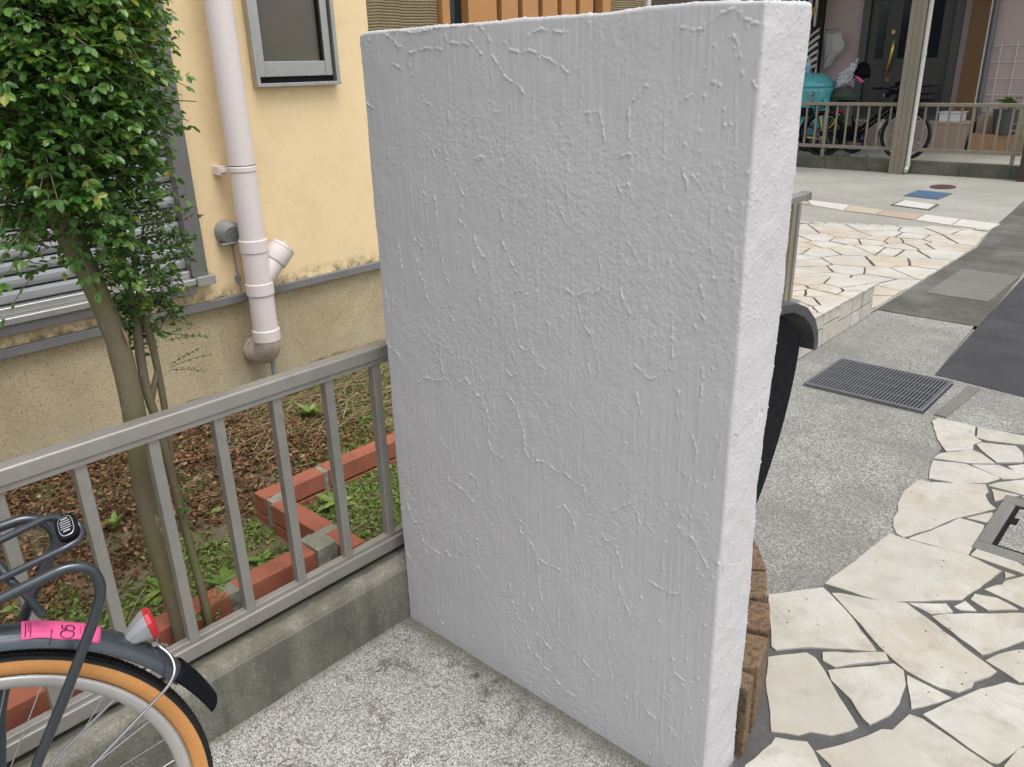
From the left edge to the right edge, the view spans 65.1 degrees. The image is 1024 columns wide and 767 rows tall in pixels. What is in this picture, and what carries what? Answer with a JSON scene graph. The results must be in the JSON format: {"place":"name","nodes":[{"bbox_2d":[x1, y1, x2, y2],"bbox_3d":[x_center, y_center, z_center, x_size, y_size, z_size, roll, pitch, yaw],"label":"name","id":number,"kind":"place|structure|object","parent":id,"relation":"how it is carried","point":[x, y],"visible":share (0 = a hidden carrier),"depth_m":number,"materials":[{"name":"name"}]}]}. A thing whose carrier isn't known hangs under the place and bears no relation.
{"place":"outdoors","nodes":[
{"label":"outdoors","id":0,"kind":"place"},
{"bbox_2d":[0,361,401,627],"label":"garden soil","id":1,"kind":"structure","parent":0,"point":[223,531],"depth_m":2.60,"materials":[{"name":"brown soil"}]},
{"bbox_2d":[0,594,41,616],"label":"weed","id":2,"kind":"object","parent":1,"relation":"on","point":[9,608],"visible":0.42,"depth_m":2.18,"materials":[{"name":"green plant"}]},
{"bbox_2d":[0,0,199,642],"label":"garden tree","id":3,"kind":"object","parent":1,"relation":"on","point":[49,182],"visible":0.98,"depth_m":1.51,"materials":[{"name":"green plant"}]},
{"bbox_2d":[101,511,123,529],"bbox_3d":[-1.266,0.442,2.551,0.098,0.054,0.072,17,28,39],"label":"weed","id":4,"kind":"object","parent":1,"relation":"on","point":[113,519],"visible":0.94,"depth_m":2.56,"materials":[{"name":"green plant"}]},
{"bbox_2d":[59,133,227,626],"bbox_3d":[-0.812,0.102,1.925,0.281,1.341,0.310,17,28,39],"label":"slender tree","id":5,"kind":"object","parent":1,"relation":"on","point":[134,308],"visible":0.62,"depth_m":1.80,"materials":[{"name":"green plant"}]},
{"bbox_2d":[142,578,162,607],"bbox_3d":[-0.994,0.588,2.293,0.117,0.042,0.132,-8,22,-15],"label":"weed","id":6,"kind":"object","parent":1,"relation":"on","point":[154,585],"visible":0.44,"depth_m":2.28,"materials":[{"name":"green plant"}]},
{"bbox_2d":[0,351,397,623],"bbox_3d":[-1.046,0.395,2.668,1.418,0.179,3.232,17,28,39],"label":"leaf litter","id":7,"kind":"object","parent":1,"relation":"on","point":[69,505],"visible":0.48,"depth_m":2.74,"materials":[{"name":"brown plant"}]},
{"bbox_2d":[6,432,396,731],"bbox_3d":[-0.713,0.511,2.383,0.508,0.186,2.611,17,28,39],"label":"brick edging","id":8,"kind":"object","parent":1,"relation":"on","point":[320,540],"visible":0.27,"depth_m":2.28,"materials":[{"name":"red brick"}]},
{"bbox_2d":[2,362,401,628],"bbox_3d":[-1.040,0.395,2.666,1.415,0.152,3.224,17,28,39],"label":"ground cover","id":9,"kind":"object","parent":1,"relation":"on","point":[210,566],"visible":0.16,"depth_m":2.58,"materials":[{"name":"green plant"}]},
{"bbox_2d":[11,337,399,619],"bbox_3d":[-1.010,0.355,2.715,1.476,0.148,3.208,17,28,39],"label":"straw","id":10,"kind":"object","parent":1,"relation":"on","point":[346,384],"visible":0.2,"depth_m":3.20,"materials":[{"name":"beige plant"}]},
{"bbox_2d":[10,355,400,625],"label":"grass","id":11,"kind":"structure","parent":1,"relation":"on","point":[205,561],"depth_m":2.56,"materials":[{"name":"green plant"}]},
{"bbox_2d":[204,506,224,516],"bbox_3d":[-0.992,0.420,2.633,0.074,0.024,0.074,11,25,28],"label":"weed","id":12,"kind":"object","parent":1,"relation":"on","point":[213,510],"visible":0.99,"depth_m":2.63,"materials":[{"name":"green plant"}]},
{"bbox_2d":[204,566,236,586],"bbox_3d":[-0.826,0.570,2.328,0.118,0.043,0.142,3,22,11],"label":"weed","id":13,"kind":"object","parent":1,"relation":"on","point":[224,572],"visible":0.49,"depth_m":2.34,"materials":[{"name":"green plant"}]},
{"bbox_2d":[248,548,276,565],"bbox_3d":[-0.762,0.531,2.436,0.087,0.028,0.092,17,28,39],"label":"weed","id":14,"kind":"object","parent":1,"relation":"on","point":[265,554],"visible":0.92,"depth_m":2.44,"materials":[{"name":"green plant"}]},
{"bbox_2d":[295,402,322,417],"bbox_3d":[-0.814,0.111,3.215,0.132,0.087,0.114,17,28,39],"label":"weed","id":15,"kind":"object","parent":1,"relation":"on","point":[312,410],"visible":0.95,"depth_m":3.23,"materials":[{"name":"green plant"}]},
{"bbox_2d":[315,491,356,512],"bbox_3d":[-0.579,0.393,2.651,0.141,0.035,0.120,-5,22,-9],"label":"weed","id":16,"kind":"object","parent":1,"relation":"on","point":[329,498],"visible":0.56,"depth_m":2.66,"materials":[{"name":"green plant"}]},
{"bbox_2d":[173,616,736,766],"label":"driveway","id":17,"kind":"structure","parent":0,"point":[409,691],"depth_m":1.99,"materials":[{"name":"grey concrete"}]},
{"bbox_2d":[0,513,217,766],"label":"bicycle","id":18,"kind":"object","parent":17,"relation":"on","point":[68,658],"visible":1,"depth_m":1.31,"materials":[{"name":"black metal"}]},
{"bbox_2d":[360,0,811,766],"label":"plaster slab","id":19,"kind":"structure","parent":17,"relation":"on","point":[582,222],"depth_m":1.63,"materials":[{"name":"white paint"}]},
{"bbox_2d":[733,427,1023,766],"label":"terrace mortar","id":20,"kind":"object","parent":17,"relation":"on","point":[761,736],"visible":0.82,"depth_m":2.03,"materials":[{"name":"grey concrete"}]},
{"bbox_2d":[745,418,1023,766],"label":"marble terrace","id":21,"kind":"structure","parent":20,"relation":"on","point":[888,577],"depth_m":2.21,"materials":[{"name":"beige stone"}]},
{"bbox_2d":[972,495,1023,565],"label":"manhole","id":22,"kind":"object","parent":21,"relation":"in","point":[1008,542],"visible":1,"depth_m":2.68,"materials":[{"name":"metal"}]},
{"bbox_2d":[735,385,940,756],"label":"front pavement","id":23,"kind":"structure","parent":0,"point":[844,473],"depth_m":3.05,"materials":[{"name":"grey concrete"}]},
{"bbox_2d":[734,540,769,757],"bbox_3d":[0.499,0.591,2.280,0.717,0.203,0.701,17,28,39],"label":"brick planter","id":24,"kind":"object","parent":23,"relation":"on","point":[754,662],"visible":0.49,"depth_m":1.92,"materials":[{"name":"brick"}]},
{"bbox_2d":[756,300,817,503],"bbox_3d":[0.479,0.281,1.916,0.298,1.047,0.304,17,28,39],"label":"letter box","id":25,"kind":"object","parent":23,"relation":"on","point":[797,328],"visible":0.2,"depth_m":1.73,"materials":[{"name":"black metal"}]},
{"bbox_2d":[718,0,1023,149],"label":"pink house","id":26,"kind":"structure","parent":0,"point":[963,51],"depth_m":12.89,"materials":[{"name":"paint"}]},
{"bbox_2d":[781,0,820,26],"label":"striped cloth","id":27,"kind":"object","parent":26,"relation":"hanging from","point":[815,16],"visible":0.12,"depth_m":13.78,"materials":[{"name":"fabric"}]},
{"bbox_2d":[805,28,819,70],"bbox_3d":[5.031,-5.656,14.133,0.663,1.104,0.114,17,28,39],"label":"striped cloth","id":28,"kind":"object","parent":26,"relation":"hanging from","point":[814,36],"visible":0.23,"depth_m":13.89,"materials":[{"name":"white fabric"}]},
{"bbox_2d":[810,52,817,72],"bbox_3d":[5.058,-5.388,14.374,0.785,1.021,0.102,17,28,39],"label":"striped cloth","id":29,"kind":"object","parent":26,"relation":"hanging from","point":[813,70],"visible":0.11,"depth_m":14.05,"materials":[{"name":"fabric"}]},
{"bbox_2d":[823,28,844,68],"bbox_3d":[5.536,-5.789,13.880,0.170,0.643,0.395,-14,25,-28],"label":"plastic bag","id":30,"kind":"object","parent":26,"relation":"hanging from","point":[834,46],"visible":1,"depth_m":13.82,"materials":[{"name":"grey plastic"}]},
{"bbox_2d":[860,0,957,113],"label":"front door","id":31,"kind":"structure","parent":26,"relation":"in","point":[890,19],"depth_m":13.28,"materials":[{"name":"black glass"}]},
{"bbox_2d":[988,41,1023,113],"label":"wire trellis","id":32,"kind":"object","parent":26,"relation":"attached to","point":[1012,72],"visible":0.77,"depth_m":12.37,"materials":[{"name":"white metal"}]},
{"bbox_2d":[795,224,987,308],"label":"paving","id":33,"kind":"structure","parent":0,"point":[849,261],"depth_m":6.60,"materials":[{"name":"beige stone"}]},
{"bbox_2d":[792,167,1023,311],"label":"yard","id":34,"kind":"structure","parent":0,"point":[997,201],"depth_m":9.25,"materials":[{"name":"concrete"}]},
{"bbox_2d":[808,200,849,210],"bbox_3d":[3.463,-1.964,8.830,0.319,0.018,0.711,-12,24,-25],"label":"path tile","id":35,"kind":"object","parent":34,"relation":"on","point":[836,206],"visible":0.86,"depth_m":8.76,"materials":[{"name":"white tile"}]},
{"bbox_2d":[844,205,884,214],"bbox_3d":[3.704,-1.829,8.472,0.390,0.018,0.420,17,28,39],"label":"path tile","id":36,"kind":"object","parent":34,"relation":"on","point":[860,209],"visible":1,"depth_m":8.42,"materials":[{"name":"beige tile"}]},
{"bbox_2d":[800,221,988,230],"bbox_3d":[2.778,-1.579,7.883,3.371,0.012,0.170,6,23,19],"label":"paving border","id":37,"kind":"object","parent":34,"relation":"on","point":[900,226],"visible":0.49,"depth_m":7.57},
{"bbox_2d":[876,210,922,219],"bbox_3d":[3.926,-1.701,8.131,0.390,0.018,0.380,17,28,39],"label":"path tile","id":38,"kind":"object","parent":34,"relation":"on","point":[903,215],"visible":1,"depth_m":8.12,"materials":[{"name":"beige tile"}]},
{"bbox_2d":[796,154,1019,179],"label":"wall","id":39,"kind":"structure","parent":34,"relation":"on","point":[975,170],"depth_m":10.89,"materials":[{"name":"concrete"}]},
{"bbox_2d":[798,102,1023,165],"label":"railing","id":40,"kind":"object","parent":39,"relation":"on","point":[1012,154],"visible":0.45,"depth_m":10.71,"materials":[{"name":"brown metal"}]},
{"bbox_2d":[888,0,933,173],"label":"carport","id":41,"kind":"object","parent":34,"relation":"on","point":[912,73],"visible":1,"depth_m":10.59,"materials":[{"name":"metal"}]},
{"bbox_2d":[890,200,939,209],"bbox_3d":[4.366,-1.934,8.677,0.440,0.009,0.550,17,28,39],"label":"concrete cover","id":42,"kind":"object","parent":34,"relation":"on","point":[915,205],"visible":1,"depth_m":8.64,"materials":[{"name":"concrete"}]},
{"bbox_2d":[903,190,952,199],"bbox_3d":[4.813,-2.186,9.280,0.400,0.012,0.600,17,28,39],"label":"utility cover","id":43,"kind":"object","parent":34,"relation":"on","point":[928,194],"visible":1,"depth_m":9.24,"materials":[{"name":"blue metal"}]},
{"bbox_2d":[916,214,958,225],"bbox_3d":[4.159,-1.596,7.849,0.360,0.018,0.450,17,28,39],"label":"path tile","id":44,"kind":"object","parent":34,"relation":"on","point":[938,219],"visible":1,"depth_m":7.83,"materials":[{"name":"white tile"}]},
{"bbox_2d":[930,184,955,188],"bbox_3d":[5.265,-2.403,9.800,0.280,0.010,0.380,17,28,39],"label":"round cover","id":45,"kind":"object","parent":34,"relation":"on","point":[942,186],"visible":1,"depth_m":9.78,"materials":[{"name":"red metal"}]},
{"bbox_2d":[952,219,999,229],"bbox_3d":[4.378,-1.496,7.579,0.350,0.018,0.420,17,28,39],"label":"path tile","id":46,"kind":"object","parent":34,"relation":"on","point":[972,224],"visible":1,"depth_m":7.56,"materials":[{"name":"white stone"}]},
{"bbox_2d":[1017,147,1023,181],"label":"gate post","id":47,"kind":"object","parent":34,"relation":"on","point":[1020,177],"visible":1,"depth_m":10.01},
{"bbox_2d":[793,310,1023,433],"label":"pavement","id":48,"kind":"structure","parent":0,"point":[918,345],"depth_m":4.32,"materials":[{"name":"grey concrete"}]},
{"bbox_2d":[803,358,952,413],"bbox_3d":[1.798,0.001,3.938,0.554,0.017,0.465,17,28,39],"label":"drain grate","id":49,"kind":"object","parent":48,"relation":"on","point":[909,391],"visible":1,"depth_m":3.92,"materials":[{"name":"grey metal"}]},
{"bbox_2d":[934,385,979,417],"bbox_3d":[2.072,0.083,3.725,0.055,0.007,0.460,19,29,42],"label":"mortar patch","id":50,"kind":"object","parent":48,"relation":"on","point":[963,396],"visible":1,"depth_m":3.71,"materials":[{"name":"concrete"}]},
{"bbox_2d":[797,141,1021,164],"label":"house yard","id":51,"kind":"structure","parent":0,"point":[969,158],"depth_m":11.88,"materials":[{"name":"concrete"}]},
{"bbox_2d":[798,0,826,140],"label":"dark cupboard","id":52,"kind":"object","parent":51,"relation":"on","point":[822,15],"depth_m":14.02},
{"bbox_2d":[799,73,833,150],"bbox_3d":[4.677,-4.487,13.248,1.262,1.200,0.780,17,28,39],"label":"scooter","id":53,"kind":"object","parent":51,"relation":"on","point":[818,87],"visible":0.35,"depth_m":12.75,"materials":[{"name":"teal paint"}]},
{"bbox_2d":[805,57,810,73],"bbox_3d":[4.746,-5.088,12.837,0.073,0.255,0.073,17,28,39],"label":"water bottle","id":54,"kind":"object","parent":53,"relation":"on","point":[808,66],"visible":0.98,"depth_m":12.82,"materials":[{"name":"blue plastic"}]},
{"bbox_2d":[798,110,864,152],"bbox_3d":[4.985,-4.039,12.652,1.202,0.767,0.277,17,28,39],"label":"child bicycle","id":55,"kind":"object","parent":51,"relation":"on","point":[811,126],"visible":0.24,"depth_m":12.75,"materials":[{"name":"black metal"}]},
{"bbox_2d":[825,85,857,150],"bbox_3d":[5.324,-4.315,13.033,0.475,0.994,0.475,17,28,39],"label":"green bin","id":56,"kind":"object","parent":51,"relation":"on","point":[848,92],"visible":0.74,"depth_m":12.79,"materials":[{"name":"green plastic"}]},
{"bbox_2d":[834,58,858,88],"bbox_3d":[5.303,-4.890,12.763,0.373,0.541,0.279,17,28,39],"label":"foil bag","id":57,"kind":"object","parent":56,"relation":"on","point":[845,77],"visible":0.94,"depth_m":12.68,"materials":[{"name":"silver metal"}]},
{"bbox_2d":[853,62,870,82],"bbox_3d":[5.517,-4.908,12.650,0.240,0.303,0.280,17,28,39],"label":"knit cap","id":58,"kind":"object","parent":57,"relation":"on","point":[862,70],"visible":1,"depth_m":12.57,"materials":[{"name":"black fabric"}]},
{"bbox_2d":[799,81,940,159],"bbox_3d":[5.170,-3.869,11.782,1.918,1.090,0.589,17,28,39],"label":"electric bicycle","id":59,"kind":"object","parent":51,"relation":"on","point":[850,131],"visible":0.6,"depth_m":11.79,"materials":[{"name":"black metal"}]},
{"bbox_2d":[969,133,1023,151],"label":"terracotta planter","id":60,"kind":"object","parent":51,"relation":"on","point":[988,142],"visible":0.55,"depth_m":12.23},
{"bbox_2d":[992,97,1021,134],"bbox_3d":[7.473,-4.048,12.120,0.447,0.534,0.421,17,28,39],"label":"plant pot","id":61,"kind":"object","parent":60,"relation":"on","point":[1005,121],"visible":0.62,"depth_m":12.03,"materials":[{"name":"grey plastic"}]},
{"bbox_2d":[1012,123,1023,134],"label":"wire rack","id":62,"kind":"object","parent":60,"relation":"on","point":[1021,130],"visible":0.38,"depth_m":11.94,"materials":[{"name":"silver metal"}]},
{"bbox_2d":[975,114,1023,133],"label":"tan block","id":63,"kind":"object","parent":51,"relation":"on","point":[980,123],"depth_m":12.47,"materials":[{"name":"concrete"}]},
{"bbox_2d":[813,201,1023,417],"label":"ground","id":64,"kind":"structure","parent":0,"point":[1021,277],"depth_m":5.16,"materials":[{"name":"concrete"}]},
{"bbox_2d":[7,543,409,766],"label":"kerb","id":65,"kind":"structure","parent":64,"relation":"on","point":[249,673],"depth_m":2.02,"materials":[{"name":"concrete"}]},
{"bbox_2d":[0,339,403,762],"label":"garden railing","id":66,"kind":"object","parent":65,"relation":"on","point":[75,456],"visible":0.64,"depth_m":1.88,"materials":[{"name":"beige metal"}]},
{"bbox_2d":[0,0,717,461],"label":"yellow house","id":67,"kind":"structure","parent":64,"relation":"on","point":[272,164],"depth_m":3.26,"materials":[{"name":"paint"}]},
{"bbox_2d":[241,0,341,87],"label":"window","id":68,"kind":"structure","parent":67,"relation":"in","point":[290,42],"depth_m":3.26,"materials":[{"name":"silver metal"}]},
{"bbox_2d":[436,0,610,24],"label":"entrance door","id":69,"kind":"structure","parent":67,"relation":"in","point":[449,11],"depth_m":4.10,"materials":[{"name":"brown wood"}]},
{"bbox_2d":[804,277,843,307],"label":"raised platform","id":70,"kind":"structure","parent":64,"relation":"on","point":[805,294],"depth_m":4.84,"materials":[{"name":"grey concrete"}]},
{"bbox_2d":[792,270,878,318],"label":"platform flagstones","id":71,"kind":"object","parent":70,"relation":"on","point":[828,296],"visible":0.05,"depth_m":4.84,"materials":[{"name":"beige stone"}]},
{"bbox_2d":[782,191,811,302],"bbox_3d":[1.075,-0.541,3.999,0.130,0.618,1.705,17,28,39],"label":"platform railing","id":72,"kind":"object","parent":71,"relation":"on","point":[796,207],"visible":0.25,"depth_m":4.42,"materials":[{"name":"beige metal"}]},
{"bbox_2d":[797,286,874,359],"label":"platform cladding","id":73,"kind":"structure","parent":70,"relation":"attached to","point":[831,324],"depth_m":4.66,"materials":[{"name":"beige tile"}]},
{"bbox_2d":[876,203,1023,326],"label":"gutter slab","id":74,"kind":"structure","parent":64,"relation":"on","point":[1005,255],"depth_m":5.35,"materials":[{"name":"concrete"}]},
{"bbox_2d":[926,269,1018,301],"bbox_3d":[3.232,-0.675,5.619,0.380,0.048,0.845,17,28,39],"label":"utility cover","id":75,"kind":"object","parent":74,"relation":"on","point":[982,286],"visible":0.67,"depth_m":5.57,"materials":[{"name":"concrete"}]},
{"bbox_2d":[939,111,968,121],"bbox_3d":[6.928,-4.199,12.610,0.360,0.145,0.320,17,28,39],"label":"white crate","id":76,"kind":"object","parent":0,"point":[954,116],"visible":0.72,"depth_m":12.52,"materials":[{"name":"plastic"}]},
{"bbox_2d":[935,278,1023,396],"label":"road","id":77,"kind":"structure","parent":0,"point":[989,353],"depth_m":4.31,"materials":[{"name":"grey asphalt"}]}
]}

